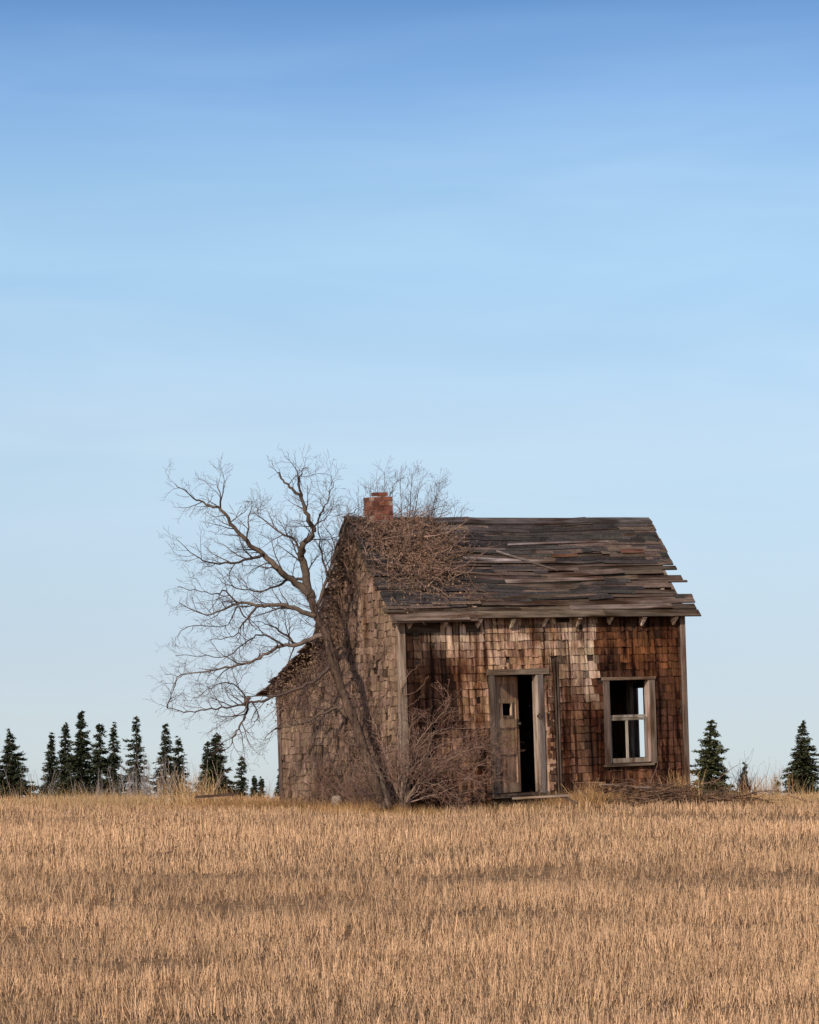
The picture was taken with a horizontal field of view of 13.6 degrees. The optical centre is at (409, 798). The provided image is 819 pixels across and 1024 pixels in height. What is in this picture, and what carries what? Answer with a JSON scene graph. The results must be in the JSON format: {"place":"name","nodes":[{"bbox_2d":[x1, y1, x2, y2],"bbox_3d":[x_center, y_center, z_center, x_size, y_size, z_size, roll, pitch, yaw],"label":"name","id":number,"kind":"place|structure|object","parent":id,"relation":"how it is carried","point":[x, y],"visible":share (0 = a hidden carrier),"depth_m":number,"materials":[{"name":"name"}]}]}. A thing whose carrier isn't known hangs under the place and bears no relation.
{"place":"outdoors","nodes":[
{"label":"outdoors","id":0,"kind":"place"},
{"bbox_2d":[0,790,818,1023],"bbox_3d":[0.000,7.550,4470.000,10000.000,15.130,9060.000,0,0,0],"label":"ground","id":1,"kind":"structure","parent":0,"point":[512,876],"depth_m":33.11,"materials":[{"name":"beige plant"}]},
{"bbox_2d":[0,728,44,799],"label":"spruce tree","id":2,"kind":"object","parent":1,"relation":"on","point":[12,767],"visible":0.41,"depth_m":149.81,"materials":[{"name":"green plant"}]},
{"bbox_2d":[2,762,68,798],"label":"leafless thicket","id":3,"kind":"object","parent":1,"relation":"on","point":[50,789],"visible":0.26,"depth_m":150.05,"materials":[{"name":"brown plant"}]},
{"bbox_2d":[37,733,60,797],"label":"spruce tree","id":4,"kind":"object","parent":1,"relation":"on","point":[51,758],"visible":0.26,"depth_m":159.87,"materials":[{"name":"green plant"}]},
{"bbox_2d":[47,722,72,798],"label":"spruce tree","id":5,"kind":"object","parent":1,"relation":"on","point":[65,750],"visible":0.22,"depth_m":157.88,"materials":[{"name":"green plant"}]},
{"bbox_2d":[58,711,105,796],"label":"spruce tree","id":6,"kind":"object","parent":1,"relation":"on","point":[80,767],"visible":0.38,"depth_m":149.87,"materials":[{"name":"green plant"}]},
{"bbox_2d":[68,769,115,796],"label":"leafless thicket","id":7,"kind":"object","parent":1,"relation":"on","point":[98,784],"visible":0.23,"depth_m":139.86,"materials":[{"name":"grey plant"}]},
{"bbox_2d":[88,723,119,796],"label":"spruce tree","id":8,"kind":"object","parent":1,"relation":"on","point":[101,763],"visible":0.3,"depth_m":155.92,"materials":[{"name":"green plant"}]},
{"bbox_2d":[90,767,137,797],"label":"leafless thicket","id":9,"kind":"object","parent":1,"relation":"on","point":[111,784],"visible":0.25,"depth_m":142.04,"materials":[{"name":"grey plant"}]},
{"bbox_2d":[103,721,125,796],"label":"spruce tree","id":10,"kind":"object","parent":1,"relation":"on","point":[114,757],"visible":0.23,"depth_m":161.92,"materials":[{"name":"green plant"}]},
{"bbox_2d":[108,716,152,797],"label":"spruce tree","id":11,"kind":"object","parent":1,"relation":"on","point":[137,748],"visible":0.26,"depth_m":147.89,"materials":[{"name":"green plant"}]},
{"bbox_2d":[119,744,175,797],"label":"leafless thicket","id":12,"kind":"object","parent":1,"relation":"on","point":[145,786],"visible":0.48,"depth_m":139.99,"materials":[{"name":"grey plant"}]},
{"bbox_2d":[151,723,191,798],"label":"spruce tree","id":13,"kind":"object","parent":1,"relation":"on","point":[166,740],"visible":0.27,"depth_m":149.90,"materials":[{"name":"green plant"}]},
{"bbox_2d":[168,735,192,793],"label":"spruce tree","id":14,"kind":"object","parent":1,"relation":"on","point":[178,749],"visible":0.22,"depth_m":157.95,"materials":[{"name":"green plant"}]},
{"bbox_2d":[157,770,219,807],"bbox_3d":[-3.790,-0.151,58.492,1.184,0.786,1.143,0,0,-27],"label":"dry weed","id":15,"kind":"object","parent":1,"relation":"on","point":[189,794],"visible":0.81,"depth_m":58.39,"materials":[{"name":"plant"}]},
{"bbox_2d":[177,758,201,791],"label":"leafless thicket","id":16,"kind":"object","parent":1,"relation":"on","point":[188,779],"visible":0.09,"depth_m":155.18,"materials":[{"name":"plant"}]},
{"bbox_2d":[147,756,233,805],"bbox_3d":[-3.776,-0.257,59.201,1.347,0.948,1.480,0,0,9],"label":"dry weed","id":17,"kind":"object","parent":1,"relation":"on","point":[167,787],"visible":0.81,"depth_m":59.17,"materials":[{"name":"plant"}]},
{"bbox_2d":[198,741,210,781],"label":"spruce tree","id":18,"kind":"object","parent":1,"relation":"on","point":[205,749],"visible":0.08,"depth_m":149.94,"materials":[{"name":"green plant"}]},
{"bbox_2d":[195,793,236,797],"bbox_3d":[-3.223,-0.045,57.100,0.680,0.040,0.140,-4,1,-17],"label":"loose plank","id":19,"kind":"object","parent":1,"relation":"on","point":[215,795],"visible":1,"depth_m":57.04,"materials":[{"name":"wood"}]},
{"bbox_2d":[193,732,243,798],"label":"spruce tree","id":20,"kind":"object","parent":1,"relation":"on","point":[210,765],"visible":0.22,"depth_m":145.82,"materials":[{"name":"green plant"}]},
{"bbox_2d":[199,785,246,805],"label":"dry weed","id":21,"kind":"object","parent":1,"relation":"on","point":[223,797],"visible":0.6,"depth_m":58.26,"materials":[{"name":"plant"}]},
{"bbox_2d":[231,755,249,796],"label":"spruce tree","id":22,"kind":"object","parent":1,"relation":"on","point":[241,784],"visible":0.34,"depth_m":159.91,"materials":[{"name":"green plant"}]},
{"bbox_2d":[248,775,258,797],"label":"spruce tree","id":23,"kind":"object","parent":1,"relation":"on","point":[254,780],"visible":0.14,"depth_m":179.91,"materials":[{"name":"green plant"}]},
{"bbox_2d":[256,776,265,798],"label":"spruce tree","id":24,"kind":"object","parent":1,"relation":"on","point":[261,783],"visible":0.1,"depth_m":179.93,"materials":[{"name":"green plant"}]},
{"bbox_2d":[274,769,278,795],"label":"spruce tree","id":25,"kind":"object","parent":1,"relation":"on","point":[277,788],"visible":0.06,"depth_m":169.91,"materials":[{"name":"green plant"}]},
{"bbox_2d":[146,446,427,811],"bbox_3d":[-2.269,-2.451,54.984,4.482,6.399,3.736,0,0,-20],"label":"bare tree","id":26,"kind":"object","parent":1,"relation":"on","point":[378,787],"visible":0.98,"depth_m":54.55,"materials":[{"name":"brown plant"}]},
{"bbox_2d":[331,795,341,805],"bbox_3d":[-1.186,0.041,56.000,0.177,0.186,0.182,0,0,0],"label":"stone","id":27,"kind":"object","parent":1,"relation":"on","point":[336,797],"visible":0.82,"depth_m":55.93,"materials":[{"name":"beige stone"}]},
{"bbox_2d":[320,459,471,569],"bbox_3d":[-0.242,-3.071,63.331,2.889,6.575,1.676,0,0,0],"label":"bare tree","id":28,"kind":"object","parent":1,"relation":"on","point":[416,505],"visible":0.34,"depth_m":63.48,"materials":[{"name":"brown plant"}]},
{"bbox_2d":[351,679,524,813],"bbox_3d":[0.470,-0.712,54.458,2.791,2.399,1.514,0,0,0],"label":"bare shrub","id":29,"kind":"object","parent":1,"relation":"on","point":[414,755],"visible":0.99,"depth_m":54.49,"materials":[{"name":"brown plant"}]},
{"bbox_2d":[396,652,426,799],"bbox_3d":[0.067,-1.165,54.774,0.569,2.394,0.293,0,0,0],"label":"climbing twig","id":30,"kind":"object","parent":29,"relation":"attached to","point":[399,718],"visible":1,"depth_m":54.82,"materials":[{"name":"brown plant"}]},
{"bbox_2d":[256,492,700,812],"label":"abandoned house","id":31,"kind":"structure","parent":1,"relation":"on","point":[564,644],"depth_m":56.58,"materials":[{"name":"brown wood"}]},
{"bbox_2d":[259,500,399,800],"bbox_3d":[-1.383,-2.362,56.907,0.639,5.133,4.765,0,0,-31],"label":"dead creeper","id":32,"kind":"object","parent":31,"relation":"attached to","point":[345,568],"visible":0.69,"depth_m":56.53,"materials":[{"name":"brown plant"}]},
{"bbox_2d":[332,500,507,618],"bbox_3d":[0.295,-3.838,55.780,3.009,2.144,1.742,0,0,-30],"label":"dead vine","id":33,"kind":"object","parent":31,"relation":"on","point":[398,536],"visible":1,"depth_m":55.71,"materials":[{"name":"brown plant"}]},
{"bbox_2d":[495,676,520,792],"bbox_3d":[1.617,-1.045,56.223,0.105,1.900,0.800,-1,1,31],"label":"door","id":34,"kind":"structure","parent":31,"relation":"in","point":[506,687],"depth_m":56.29,"materials":[{"name":"wood"}]},
{"bbox_2d":[601,676,657,766],"bbox_3d":[3.650,-1.276,57.153,1.070,1.487,0.185,-3,1,-30],"label":"window","id":35,"kind":"structure","parent":31,"relation":"in","point":[649,718],"depth_m":57.23,"materials":[{"name":"grey wood"}]},
{"bbox_2d":[512,794,569,799],"bbox_3d":[2.113,-0.021,55.050,0.936,0.036,0.160,-4,1,-19],"label":"loose plank","id":36,"kind":"object","parent":1,"relation":"on","point":[544,796],"visible":1,"depth_m":54.97,"materials":[{"name":"grey wood"}]},
{"bbox_2d":[556,794,577,803],"bbox_3d":[2.528,0.010,55.148,0.359,0.030,0.140,25,7,16],"label":"loose plank","id":37,"kind":"object","parent":1,"relation":"on","point":[570,800],"visible":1,"depth_m":55.08,"materials":[{"name":"wood"}]},
{"bbox_2d":[563,773,626,809],"bbox_3d":[2.984,-0.096,55.518,0.737,0.644,0.839,0,0,-42],"label":"dry weed","id":38,"kind":"object","parent":1,"relation":"on","point":[591,792],"visible":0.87,"depth_m":55.48,"materials":[{"name":"plant"}]},
{"bbox_2d":[532,758,813,810],"bbox_3d":[4.485,-0.194,56.587,6.120,1.035,1.870,0,0,-39],"label":"brush pile","id":39,"kind":"object","parent":1,"relation":"on","point":[664,795],"visible":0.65,"depth_m":56.24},
{"bbox_2d":[598,784,655,788],"bbox_3d":[3.602,-0.194,56.300,1.049,0.030,0.140,4,-1,-22],"label":"loose plank","id":40,"kind":"object","parent":39,"relation":"on","point":[644,787],"visible":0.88,"depth_m":56.22,"materials":[{"name":"grey wood"}]},
{"bbox_2d":[657,768,704,803],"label":"dry weed","id":41,"kind":"object","parent":1,"relation":"on","point":[685,784],"visible":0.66,"depth_m":56.67,"materials":[{"name":"plant"}]},
{"bbox_2d":[690,719,735,793],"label":"spruce tree","id":42,"kind":"object","parent":1,"relation":"on","point":[711,765],"visible":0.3,"depth_m":139.80,"materials":[{"name":"green plant"}]},
{"bbox_2d":[738,762,747,785],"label":"spruce tree","id":43,"kind":"object","parent":1,"relation":"on","point":[744,773],"visible":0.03,"depth_m":169.94,"materials":[{"name":"green plant"}]},
{"bbox_2d":[727,750,761,795],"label":"leafless thicket","id":44,"kind":"object","parent":1,"relation":"on","point":[740,775],"visible":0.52,"depth_m":61.95,"materials":[{"name":"brown plant"}]},
{"bbox_2d":[730,772,792,799],"bbox_3d":[6.207,-0.201,60.577,1.158,0.661,1.380,0,0,0],"label":"dry weed","id":45,"kind":"object","parent":1,"relation":"on","point":[773,785],"visible":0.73,"depth_m":60.56,"materials":[{"name":"plant"}]},
{"bbox_2d":[744,763,783,794],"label":"leafless thicket","id":46,"kind":"object","parent":1,"relation":"on","point":[766,777],"visible":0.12,"depth_m":144.62,"materials":[{"name":"brown plant"}]},
{"bbox_2d":[762,760,785,794],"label":"leafless thicket","id":47,"kind":"object","parent":1,"relation":"on","point":[779,777],"visible":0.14,"depth_m":145.04,"materials":[{"name":"brown plant"}]},
{"bbox_2d":[775,720,818,795],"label":"spruce tree","id":48,"kind":"object","parent":1,"relation":"on","point":[802,767],"visible":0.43,"depth_m":134.78,"materials":[{"name":"green plant"}]},
{"bbox_2d":[0,775,818,817],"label":"dry grass","id":49,"kind":"structure","parent":0,"point":[139,799],"depth_m":57.30,"materials":[{"name":"plant"}]},
{"bbox_2d":[0,800,818,1023],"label":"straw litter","id":50,"kind":"object","parent":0,"point":[396,922],"visible":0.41,"depth_m":33.30,"materials":[{"name":"beige plant"}]},
{"bbox_2d":[0,0,818,798],"label":"sky","id":51,"kind":"structure","parent":0,"point":[557,258],"materials":[{"name":"blue"}]}
]}

